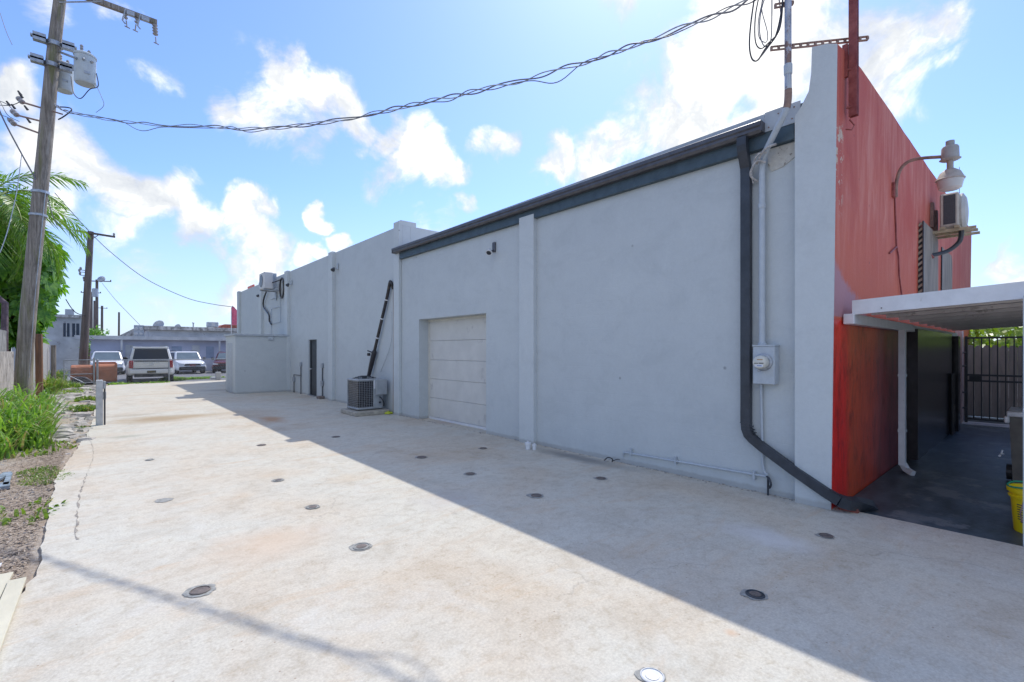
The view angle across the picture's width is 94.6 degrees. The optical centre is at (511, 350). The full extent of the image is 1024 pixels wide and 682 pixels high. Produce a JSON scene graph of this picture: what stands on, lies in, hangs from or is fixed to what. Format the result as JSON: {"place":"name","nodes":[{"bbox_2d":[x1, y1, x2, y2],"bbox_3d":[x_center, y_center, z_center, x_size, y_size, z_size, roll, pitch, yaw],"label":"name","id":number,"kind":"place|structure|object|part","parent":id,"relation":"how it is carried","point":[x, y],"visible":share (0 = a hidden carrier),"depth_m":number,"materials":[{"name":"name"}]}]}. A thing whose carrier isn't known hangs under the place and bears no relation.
{"place":"outdoors","nodes":[
{"label":"outdoors","id":0,"kind":"place"},
{"bbox_2d":[0,296,8,351],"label":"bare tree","id":1,"kind":"object","parent":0,"point":[4,314],"visible":0.49,"depth_m":16.40,"materials":[{"name":"plant"}]},
{"bbox_2d":[0,155,21,252],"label":"overhead wire","id":2,"kind":"object","parent":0,"point":[13,205],"visible":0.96,"depth_m":11.88,"materials":[{"name":"metal"}]},
{"bbox_2d":[0,381,85,459],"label":"tall grass","id":3,"kind":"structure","parent":0,"point":[27,419],"depth_m":8.31,"materials":[{"name":"plant"}]},
{"bbox_2d":[12,309,81,369],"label":"white house","id":4,"kind":"structure","parent":0,"point":[64,331],"depth_m":42.18,"materials":[{"name":"paint"}]},
{"bbox_2d":[63,323,69,336],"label":"window","id":5,"kind":"structure","parent":4,"relation":"in","point":[66,326],"depth_m":42.18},
{"bbox_2d":[72,323,78,336],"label":"window","id":6,"kind":"structure","parent":4,"relation":"in","point":[75,326],"depth_m":42.57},
{"bbox_2d":[0,384,107,593],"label":"verge","id":7,"kind":"structure","parent":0,"point":[34,562],"depth_m":5.08,"materials":[{"name":"soil"}]},
{"bbox_2d":[0,471,12,489],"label":"scrap metal","id":8,"kind":"object","parent":7,"relation":"on","point":[5,484],"visible":1,"depth_m":5.97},
{"bbox_2d":[0,572,12,598],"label":"plank","id":9,"kind":"object","parent":7,"relation":"on","point":[5,578],"visible":1,"depth_m":3.36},
{"bbox_2d":[0,330,13,400],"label":"concrete wall","id":10,"kind":"structure","parent":7,"relation":"on","point":[6,367],"depth_m":14.58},
{"bbox_2d":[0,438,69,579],"bbox_3d":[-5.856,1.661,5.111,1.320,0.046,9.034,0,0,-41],"label":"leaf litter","id":11,"kind":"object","parent":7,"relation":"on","point":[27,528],"visible":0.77,"depth_m":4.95,"materials":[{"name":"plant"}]},
{"bbox_2d":[0,204,70,351],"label":"broadleaf tree","id":12,"kind":"object","parent":7,"relation":"on","point":[51,290],"visible":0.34,"depth_m":18.95,"materials":[{"name":"green plant"}]},
{"bbox_2d":[35,334,42,400],"bbox_3d":[-14.167,0.595,14.153,0.165,2.192,0.176,0,0,26],"label":"timber post","id":13,"kind":"object","parent":7,"relation":"on","point":[39,358],"visible":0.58,"depth_m":14.10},
{"bbox_2d":[33,343,50,395],"bbox_3d":[-19.668,0.586,19.664,0.120,2.227,9.495,0,0,-41],"label":"plank fence","id":14,"kind":"object","parent":7,"relation":"on","point":[46,358],"visible":0.19,"depth_m":21.11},
{"bbox_2d":[0,168,89,283],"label":"palm tree","id":15,"kind":"object","parent":7,"relation":"on","point":[7,199],"visible":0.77,"depth_m":17.83,"materials":[{"name":"green plant"}]},
{"bbox_2d":[0,368,95,525],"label":"weeds","id":16,"kind":"object","parent":7,"relation":"on","point":[59,382],"visible":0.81,"depth_m":7.65,"materials":[{"name":"plant"}]},
{"bbox_2d":[0,385,95,558],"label":"rubble","id":17,"kind":"object","parent":7,"relation":"on","point":[66,433],"visible":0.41,"depth_m":11.00,"materials":[{"name":"stone"}]},
{"bbox_2d":[51,345,55,378],"bbox_3d":[-21.446,0.725,22.098,0.175,1.950,0.177,0,0,-41],"label":"fence post","id":18,"kind":"object","parent":7,"relation":"on","point":[53,360],"visible":0.66,"depth_m":22.03,"materials":[{"name":"grey wood"}]},
{"bbox_2d":[63,358,94,384],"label":"fence gate","id":19,"kind":"structure","parent":7,"relation":"on","point":[93,371],"depth_m":22.75,"materials":[{"name":"metal"}]},
{"bbox_2d":[6,0,158,394],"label":"utility pole","id":20,"kind":"object","parent":7,"relation":"on","point":[57,45],"visible":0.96,"depth_m":11.29,"materials":[{"name":"brown wood"}]},
{"bbox_2d":[0,111,35,179],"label":"overhead wire","id":21,"kind":"object","parent":20,"relation":"on","point":[17,146],"visible":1,"depth_m":10.87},
{"bbox_2d":[56,106,71,119],"bbox_3d":[-10.827,-5.711,11.339,0.555,0.412,0.148,0,0,10],"label":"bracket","id":22,"kind":"object","parent":20,"relation":"attached to","point":[65,114],"visible":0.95,"depth_m":11.31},
{"bbox_2d":[48,198,79,231],"bbox_3d":[-16.850,-4.966,17.912,0.230,2.305,16.861,0,0,-40],"label":"overhead wire","id":23,"kind":"object","parent":20,"relation":"attached to","point":[52,214],"visible":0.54,"depth_m":13.76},
{"bbox_2d":[58,55,73,94],"bbox_3d":[-11.106,-6.879,11.707,0.384,0.885,0.442,0,0,-41],"label":"transformer","id":24,"kind":"object","parent":20,"relation":"attached to","point":[64,84],"visible":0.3,"depth_m":11.65,"materials":[{"name":"metal"}]},
{"bbox_2d":[73,44,96,87],"bbox_3d":[-10.040,-6.726,11.108,0.427,0.905,0.483,0,0,-41],"label":"transformer","id":25,"kind":"object","parent":20,"relation":"attached to","point":[85,69],"visible":0.99,"depth_m":11.00,"materials":[{"name":"metal"}]},
{"bbox_2d":[71,73,98,98],"bbox_3d":[-10.231,-6.281,11.236,0.844,0.643,0.137,0,0,12],"label":"overhead wire","id":26,"kind":"object","parent":25,"relation":"attached to","point":[87,91],"visible":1,"depth_m":11.20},
{"bbox_2d":[54,0,755,132],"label":"service cable","id":27,"kind":"object","parent":20,"relation":"attached to","point":[695,22],"visible":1,"depth_m":6.74,"materials":[{"name":"rubber"}]},
{"bbox_2d":[749,0,783,61],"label":"cable coil","id":28,"kind":"object","parent":27,"relation":"hanging from","point":[768,44],"visible":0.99,"depth_m":5.25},
{"bbox_2d":[70,377,95,384],"bbox_3d":[-21.022,1.482,23.131,1.146,0.417,0.500,0,0,-41],"label":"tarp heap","id":29,"kind":"object","parent":7,"relation":"on","point":[81,378],"visible":0.41,"depth_m":22.96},
{"bbox_2d":[119,329,133,335],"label":"gabled shed","id":30,"kind":"structure","parent":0,"point":[130,333],"depth_m":48.06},
{"bbox_2d":[213,324,236,327],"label":"tiled roof house","id":31,"kind":"structure","parent":0,"point":[226,326],"depth_m":50.34,"materials":[{"name":"tile"}]},
{"bbox_2d":[0,380,1023,681],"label":"driveway","id":32,"kind":"structure","parent":0,"point":[490,570],"depth_m":3.56,"materials":[{"name":"concrete"}]},
{"bbox_2d":[0,577,26,650],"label":"plank","id":33,"kind":"object","parent":32,"relation":"on","point":[10,596],"visible":1,"depth_m":3.03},
{"bbox_2d":[75,436,93,538],"bbox_3d":[-6.508,1.646,7.262,0.123,0.001,8.300,0,0,-41],"label":"ground crack","id":34,"kind":"object","parent":32,"relation":"on","point":[78,505],"visible":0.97,"depth_m":5.05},
{"bbox_2d":[96,380,105,425],"bbox_3d":[-9.137,1.165,10.499,0.175,1.030,0.130,0,0,-41],"label":"service post","id":35,"kind":"object","parent":32,"relation":"on","point":[100,392],"visible":0.9,"depth_m":10.45,"materials":[{"name":"metal"}]},
{"bbox_2d":[155,498,173,502],"bbox_3d":[-3.837,1.646,5.201,0.172,0.001,0.167,0,0,-15],"label":"floor cap","id":36,"kind":"object","parent":32,"relation":"on","point":[163,500],"visible":1,"depth_m":5.19,"materials":[{"name":"grey metal"}]},
{"bbox_2d":[182,584,215,596],"bbox_3d":[-2.140,1.642,3.237,0.199,0.008,0.195,0,0,-41],"label":"floor cap","id":37,"kind":"object","parent":32,"relation":"on","point":[200,590],"visible":1,"depth_m":3.23,"materials":[{"name":"grey metal"}]},
{"bbox_2d":[224,333,289,393],"bbox_3d":[-10.367,0.515,19.183,1.992,2.330,1.860,0,0,-41],"label":"storage closet","id":38,"kind":"object","parent":32,"relation":"on","point":[256,363],"visible":0.98,"depth_m":18.50,"materials":[{"name":"grey paint"}]},
{"bbox_2d":[227,343,231,391],"bbox_3d":[-11.129,0.660,18.625,0.007,1.920,0.900,0,0,-41],"label":"door","id":39,"kind":"structure","parent":38,"relation":"in","point":[229,345],"depth_m":18.65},
{"bbox_2d":[271,478,284,481],"bbox_3d":[-2.973,1.642,5.998,0.156,0.008,0.152,0,0,-26],"label":"floor cap","id":40,"kind":"object","parent":32,"relation":"on","point":[276,480],"visible":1,"depth_m":5.99,"materials":[{"name":"grey metal"}]},
{"bbox_2d":[305,504,319,508],"bbox_3d":[-2.098,1.642,4.972,0.151,0.008,0.166,0,0,-41],"label":"floor cap","id":41,"kind":"object","parent":32,"relation":"on","point":[315,506],"visible":1,"depth_m":4.97,"materials":[{"name":"grey metal"}]},
{"bbox_2d":[349,542,372,550],"bbox_3d":[-1.269,1.642,3.966,0.173,0.008,0.183,0,0,-41],"label":"floor cap","id":42,"kind":"object","parent":32,"relation":"on","point":[361,546],"visible":1,"depth_m":3.95,"materials":[{"name":"grey metal"}]},
{"bbox_2d":[341,375,389,416],"bbox_3d":[-3.874,1.153,12.440,0.920,0.994,1.000,0,0,-41],"label":"condenser unit","id":43,"kind":"object","parent":32,"relation":"on","point":[365,393],"visible":1,"depth_m":12.24,"materials":[{"name":"metal"}]},
{"bbox_2d":[464,472,476,474],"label":"floor cap","id":44,"kind":"object","parent":32,"relation":"on","point":[470,473],"visible":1,"depth_m":6.31,"materials":[{"name":"grey metal"}]},
{"bbox_2d":[525,441,530,449],"bbox_3d":[0.268,1.580,7.907,0.105,0.140,0.105,0,0,-41],"label":"cleanout pipe","id":45,"kind":"object","parent":32,"relation":"on","point":[527,445],"visible":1,"depth_m":7.88,"materials":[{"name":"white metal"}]},
{"bbox_2d":[526,493,543,497],"bbox_3d":[0.270,1.642,5.368,0.189,0.008,0.198,0,0,-41],"label":"floor cap","id":46,"kind":"object","parent":32,"relation":"on","point":[535,495],"visible":1,"depth_m":5.36,"materials":[{"name":"grey metal"}]},
{"bbox_2d":[593,477,607,479],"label":"floor cap","id":47,"kind":"object","parent":32,"relation":"on","point":[601,478],"visible":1,"depth_m":6.07,"materials":[{"name":"grey metal"}]},
{"bbox_2d":[402,415,834,509],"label":"dirt crumbs","id":48,"kind":"object","parent":32,"relation":"on","point":[631,464],"visible":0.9,"depth_m":6.52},
{"bbox_2d":[634,667,665,681],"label":"floor cap","id":49,"kind":"object","parent":32,"relation":"on","point":[648,674],"visible":1,"depth_m":2.39,"materials":[{"name":"white metal"}]},
{"bbox_2d":[740,589,767,599],"bbox_3d":[1.639,1.642,3.189,0.161,0.008,0.165,0,0,-41],"label":"floor cap","id":50,"kind":"object","parent":32,"relation":"on","point":[753,594],"visible":1,"depth_m":3.18,"materials":[{"name":"grey metal"}]},
{"bbox_2d":[815,533,834,538],"bbox_3d":[2.786,1.642,4.204,0.144,0.008,0.150,0,0,-41],"label":"floor cap","id":51,"kind":"object","parent":32,"relation":"on","point":[827,535],"visible":1,"depth_m":4.20,"materials":[{"name":"grey metal"}]},
{"bbox_2d":[838,507,859,512],"bbox_3d":[3.520,1.595,4.910,0.240,0.130,0.170,0,0,-41],"label":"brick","id":52,"kind":"object","parent":32,"relation":"on","point":[856,511],"visible":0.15,"depth_m":4.84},
{"bbox_2d":[0,0,1023,351],"label":"sky","id":53,"kind":"structure","parent":0,"point":[200,213],"materials":[{"name":"blue"}]},
{"bbox_2d":[56,354,1017,410],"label":"ground","id":54,"kind":"structure","parent":0,"point":[183,374],"depth_m":29.85,"materials":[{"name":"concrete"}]},
{"bbox_2d":[78,337,93,364],"bbox_3d":[-22.543,0.361,24.926,0.596,2.697,0.795,0,0,-15],"label":"tree","id":55,"kind":"object","parent":54,"relation":"on","point":[89,350],"visible":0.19,"depth_m":24.99,"materials":[{"name":"green plant"}]},
{"bbox_2d":[81,291,100,331],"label":"utility pole","id":56,"kind":"object","parent":54,"relation":"on","point":[91,317],"visible":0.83,"depth_m":55.91,"materials":[{"name":"brown wood"}]},
{"bbox_2d":[70,362,116,382],"bbox_3d":[-21.294,1.145,24.088,1.763,1.110,0.940,0,0,-41],"label":"orange tank","id":57,"kind":"object","parent":54,"relation":"on","point":[113,368],"visible":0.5,"depth_m":23.93,"materials":[{"name":"metal"}]},
{"bbox_2d":[93,301,94,328],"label":"utility pole","id":58,"kind":"object","parent":54,"relation":"on","point":[93,314],"visible":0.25,"depth_m":89.78,"materials":[{"name":"brown wood"}]},
{"bbox_2d":[75,230,114,364],"bbox_3d":[-21.806,-2.272,24.727,1.584,7.961,0.435,0,0,-41],"label":"utility pole","id":59,"kind":"object","parent":54,"relation":"on","point":[84,333],"visible":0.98,"depth_m":24.44,"materials":[{"name":"brown wood"}]},
{"bbox_2d":[55,193,231,306],"bbox_3d":[-19.181,-4.840,25.173,7.336,4.766,3.172,0,0,-41],"label":"overhead wire","id":60,"kind":"object","parent":59,"relation":"attached to","point":[129,267],"visible":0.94,"depth_m":25.68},
{"bbox_2d":[83,276,110,329],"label":"utility pole","id":61,"kind":"object","parent":54,"relation":"on","point":[95,289],"visible":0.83,"depth_m":44.95,"materials":[{"name":"brown wood"}]},
{"bbox_2d":[89,325,109,335],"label":"tree","id":62,"kind":"object","parent":54,"relation":"on","point":[96,332],"visible":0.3,"depth_m":41.93,"materials":[{"name":"green plant"}]},
{"bbox_2d":[101,306,107,330],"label":"utility pole","id":63,"kind":"object","parent":54,"relation":"on","point":[102,317],"visible":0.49,"depth_m":75.45,"materials":[{"name":"brown wood"}]},
{"bbox_2d":[90,350,127,373],"bbox_3d":[-29.529,0.866,34.448,2.272,1.767,4.860,0,0,-41],"label":"parked car","id":64,"kind":"object","parent":54,"relation":"on","point":[114,356],"visible":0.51,"depth_m":33.72,"materials":[{"name":"white metal"}]},
{"bbox_2d":[118,312,119,335],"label":"utility pole","id":65,"kind":"object","parent":54,"relation":"on","point":[118,323],"visible":0.34,"depth_m":84.45,"materials":[{"name":"brown wood"}]},
{"bbox_2d":[123,346,174,382],"bbox_3d":[-20.774,0.756,27.049,2.349,1.987,5.320,0,0,-40],"label":"parked car","id":66,"kind":"object","parent":54,"relation":"on","point":[149,352],"visible":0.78,"depth_m":25.15,"materials":[{"name":"white metal"}]},
{"bbox_3d":[-19.286,0.208,25.250,1.584,0.615,0.197,0,0,-40],"label":"rear window","id":67,"kind":"part","parent":66,"relation":"part of","materials":[{"name":"black glass"}]},
{"bbox_2d":[74,326,236,372],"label":"shop building","id":68,"kind":"structure","parent":54,"relation":"on","point":[208,343],"depth_m":39.11,"materials":[{"name":"paint"}]},
{"bbox_2d":[102,283,139,324],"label":"overhead wire","id":69,"kind":"object","parent":68,"relation":"attached to","point":[122,307],"visible":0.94,"depth_m":41.18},
{"bbox_2d":[125,345,132,371],"bbox_3d":[-29.976,0.600,36.996,0.468,2.100,0.027,0,0,-41],"label":"door","id":70,"kind":"structure","parent":68,"relation":"in","point":[128,348],"depth_m":36.91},
{"bbox_2d":[134,325,143,335],"bbox_3d":[-30.005,-1.595,37.994,0.640,0.910,0.290,0,0,-41],"label":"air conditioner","id":71,"kind":"object","parent":68,"relation":"attached to","point":[138,330],"visible":0.94,"depth_m":37.93,"materials":[{"name":"metal"}]},
{"bbox_2d":[153,320,163,325],"bbox_3d":[-29.302,-2.142,39.147,0.727,0.751,0.574,0,0,-41],"label":"satellite dish","id":72,"kind":"object","parent":68,"relation":"on","point":[159,323],"visible":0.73,"depth_m":39.23,"materials":[{"name":"metal"}]},
{"bbox_2d":[172,346,181,350],"bbox_3d":[-27.684,0.200,38.996,0.693,1.100,0.027,0,0,-41],"label":"window","id":73,"kind":"structure","parent":68,"relation":"in","point":[174,348],"depth_m":39.00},
{"bbox_2d":[192,345,199,354],"bbox_3d":[-26.683,0.600,39.869,0.543,2.100,0.027,0,0,-41],"label":"door","id":74,"kind":"structure","parent":68,"relation":"in","point":[196,348],"depth_m":39.88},
{"bbox_2d":[206,347,213,358],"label":"window","id":75,"kind":"structure","parent":68,"relation":"in","point":[209,350],"depth_m":40.50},
{"bbox_2d":[206,322,217,327],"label":"rooftop air conditioner","id":76,"kind":"object","parent":68,"relation":"on","point":[211,324],"visible":0.78,"depth_m":42.16,"materials":[{"name":"metal"}]},
{"bbox_2d":[96,359,225,382],"bbox_3d":[-17.934,1.055,25.162,6.337,1.290,0.090,0,0,-41],"label":"chain link fence","id":77,"kind":"object","parent":54,"relation":"on","point":[98,373],"visible":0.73,"depth_m":24.63,"materials":[{"name":"metal"}]},
{"bbox_2d":[108,376,224,384],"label":"fence weeds","id":78,"kind":"object","parent":54,"relation":"on","point":[163,379],"visible":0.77,"depth_m":26.21,"materials":[{"name":"green plant"}]},
{"bbox_2d":[170,351,205,373],"bbox_3d":[-24.860,0.876,35.989,4.666,1.747,2.224,0,0,45],"label":"parked car","id":79,"kind":"object","parent":54,"relation":"on","point":[184,355],"visible":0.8,"depth_m":34.86,"materials":[{"name":"white metal"}]},
{"bbox_2d":[215,372,220,379],"bbox_3d":[-16.547,1.425,26.605,0.250,0.450,0.250,0,0,-41],"label":"concrete stub","id":80,"kind":"object","parent":54,"relation":"on","point":[218,375],"visible":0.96,"depth_m":26.54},
{"bbox_2d":[211,351,225,372],"bbox_3d":[-22.665,0.896,37.799,2.176,1.707,4.660,0,0,-25],"label":"parked car","id":81,"kind":"object","parent":54,"relation":"on","point":[220,356],"visible":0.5,"depth_m":35.97,"materials":[{"name":"metal"}]},
{"bbox_2d":[231,306,236,333],"bbox_3d":[-16.160,-0.489,27.587,0.453,4.278,0.096,0,0,-44],"label":"feather flag","id":82,"kind":"object","parent":54,"relation":"on","point":[233,316],"visible":0.6,"depth_m":27.53,"materials":[{"name":"red fabric"}]},
{"bbox_2d":[237,44,971,511],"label":"commercial building","id":83,"kind":"structure","parent":54,"relation":"on","point":[609,314],"depth_m":6.65,"materials":[{"name":"grey paint"}]},
{"bbox_2d":[259,272,283,333],"bbox_3d":[-10.684,-1.998,20.549,0.679,2.566,3.461,0,0,-41],"label":"mini split unit","id":84,"kind":"object","parent":83,"relation":"attached to","point":[268,281],"visible":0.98,"depth_m":19.86,"materials":[{"name":"white metal"}]},
{"bbox_2d":[292,362,301,393],"bbox_3d":[-8.337,1.045,18.315,0.080,1.210,0.960,0,0,-41],"label":"outlet conduit","id":85,"kind":"object","parent":83,"relation":"attached to","point":[293,377],"visible":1,"depth_m":17.99,"materials":[{"name":"grey metal"}]},
{"bbox_2d":[308,339,316,396],"bbox_3d":[-7.173,0.626,17.133,0.160,2.048,0.950,0,0,-41],"label":"door","id":86,"kind":"structure","parent":83,"relation":"in","point":[313,343],"depth_m":17.24,"materials":[{"name":"black metal"}]},
{"bbox_2d":[317,363,324,398],"bbox_3d":[-6.575,1.045,16.219,0.180,1.210,0.280,0,0,-41],"label":"outlet conduit","id":87,"kind":"object","parent":83,"relation":"attached to","point":[321,384],"visible":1,"depth_m":16.21,"materials":[{"name":"metal"}]},
{"bbox_2d":[331,263,337,271],"bbox_3d":[-5.696,-2.675,15.171,0.132,0.291,0.251,0,0,41],"label":"wall floodlight","id":88,"kind":"object","parent":83,"relation":"attached to","point":[333,269],"depth_m":15.16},
{"bbox_2d":[367,280,393,403],"bbox_3d":[-3.582,-0.132,12.816,0.137,3.433,1.403,0,0,-44],"label":"line set pipe","id":89,"kind":"object","parent":83,"relation":"attached to","point":[374,352],"visible":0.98,"depth_m":12.65,"materials":[{"name":"black paint"}]},
{"bbox_2d":[428,315,485,429],"bbox_3d":[-1.164,0.452,10.589,0.070,2.397,2.628,0,0,-41],"label":"garage door","id":90,"kind":"structure","parent":83,"relation":"in","point":[459,401],"depth_m":10.61,"materials":[{"name":"white metal"}]},
{"bbox_2d":[486,242,495,255],"bbox_3d":[-0.401,-1.971,9.111,0.126,0.279,0.240,0,0,41],"label":"wall floodlight","id":91,"kind":"object","parent":83,"relation":"attached to","point":[489,251],"depth_m":9.16,"materials":[{"name":"grey metal"}]},
{"bbox_2d":[622,448,766,479],"bbox_3d":[2.275,1.483,6.173,0.055,0.146,2.011,0,0,-41],"label":"wall rail pipe","id":92,"kind":"object","parent":83,"relation":"attached to","point":[676,461],"depth_m":6.07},
{"bbox_2d":[752,345,779,384],"bbox_3d":[2.849,0.158,5.346,0.276,0.445,0.240,0,0,-41],"label":"electric meter","id":93,"kind":"object","parent":83,"relation":"attached to","point":[765,364],"visible":1,"depth_m":5.30,"materials":[{"name":"metal"}]},
{"bbox_2d":[760,384,771,495],"bbox_3d":[2.916,1.015,5.411,0.046,1.270,0.160,0,0,-20],"label":"ground conduit","id":94,"kind":"object","parent":83,"relation":"attached to","point":[761,427],"visible":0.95,"depth_m":5.45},
{"bbox_2d":[749,0,791,344],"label":"service mast","id":95,"kind":"object","parent":83,"relation":"attached to","point":[761,159],"visible":1,"depth_m":5.35,"materials":[{"name":"metal"}]},
{"bbox_2d":[774,0,793,8],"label":"strut channel","id":96,"kind":"object","parent":95,"relation":"attached to","point":[776,6],"visible":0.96,"depth_m":5.09,"materials":[{"name":"metal"}]},
{"bbox_2d":[842,0,858,130],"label":"steel post","id":97,"kind":"object","parent":83,"relation":"attached to","point":[850,48],"visible":0.97,"depth_m":4.98,"materials":[{"name":"metal"}]},
{"bbox_2d":[770,35,868,51],"bbox_3d":[3.304,-3.305,5.084,0.996,0.098,0.024,0,0,6],"label":"strut channel","id":98,"kind":"object","parent":97,"relation":"attached to","point":[829,41],"visible":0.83,"depth_m":5.08,"materials":[{"name":"metal"}]},
{"bbox_2d":[889,139,965,294],"bbox_3d":[5.654,-1.763,6.399,0.795,1.924,0.748,0,0,-41],"label":"wall lamp","id":99,"kind":"object","parent":83,"relation":"attached to","point":[950,178],"visible":1,"depth_m":6.11,"materials":[{"name":"metal"}]},
{"bbox_2d":[918,221,937,292],"bbox_3d":[7.323,-1.539,8.300,1.526,1.202,0.076,0,0,-41],"label":"window shutter","id":100,"kind":"object","parent":83,"relation":"attached to","point":[928,264],"depth_m":8.03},
{"bbox_2d":[930,202,937,230],"bbox_3d":[7.725,-2.439,8.650,0.380,0.480,0.077,0,0,-41],"label":"wall box","id":101,"kind":"object","parent":83,"relation":"attached to","point":[933,219],"visible":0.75,"depth_m":8.55,"materials":[{"name":"metal"}]},
{"bbox_2d":[941,247,951,289],"bbox_3d":[9.091,-1.623,9.876,1.462,0.878,0.027,0,0,-41],"label":"window shutter","id":102,"kind":"object","parent":83,"relation":"attached to","point":[946,271],"depth_m":9.79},
{"bbox_2d":[950,373,954,434],"bbox_3d":[8.708,1.050,9.337,0.260,1.200,0.060,0,0,-41],"label":"black pipe","id":103,"kind":"object","parent":83,"relation":"attached to","point":[952,403],"visible":1,"depth_m":9.25,"materials":[{"name":"metal"}]},
{"bbox_2d":[932,167,979,256],"bbox_3d":[7.886,-2.448,8.432,0.928,1.628,0.626,0,0,-41],"label":"wall air conditioner","id":104,"kind":"object","parent":83,"relation":"attached to","point":[954,212],"depth_m":8.26,"materials":[{"name":"metal"}]},
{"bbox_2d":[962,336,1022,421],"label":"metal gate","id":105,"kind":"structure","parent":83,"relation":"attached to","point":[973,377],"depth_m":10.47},
{"bbox_2d":[853,411,1023,546],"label":"alley floor","id":106,"kind":"structure","parent":0,"point":[958,481],"depth_m":5.69,"materials":[{"name":"concrete"}]},
{"bbox_2d":[843,281,1023,545],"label":"alley canopy","id":107,"kind":"object","parent":106,"relation":"on","point":[988,306],"visible":0.99,"depth_m":5.46,"materials":[{"name":"white metal"}]},
{"bbox_2d":[961,421,1009,428],"bbox_3d":[11.132,1.645,9.754,0.600,0.030,2.660,0,0,-41],"label":"gate threshold","id":108,"kind":"object","parent":106,"relation":"on","point":[991,425],"visible":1,"depth_m":10.42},
{"bbox_2d":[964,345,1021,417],"bbox_3d":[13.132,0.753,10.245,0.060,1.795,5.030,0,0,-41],"label":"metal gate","id":109,"kind":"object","parent":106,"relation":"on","point":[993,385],"visible":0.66,"depth_m":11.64,"materials":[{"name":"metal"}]},
{"bbox_2d":[1006,480,1022,533],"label":"bucket","id":110,"kind":"object","parent":106,"relation":"on","point":[1015,492],"visible":0.98,"depth_m":4.33,"materials":[{"name":"yellow plastic"}]},
{"bbox_2d":[968,326,1022,378],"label":"hedge","id":111,"kind":"object","parent":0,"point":[1006,331],"visible":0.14,"depth_m":12.51,"materials":[{"name":"green plant"}]},
{"bbox_2d":[1004,407,1022,483],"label":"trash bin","id":112,"kind":"object","parent":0,"point":[1013,417],"visible":0.98,"depth_m":5.66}
]}

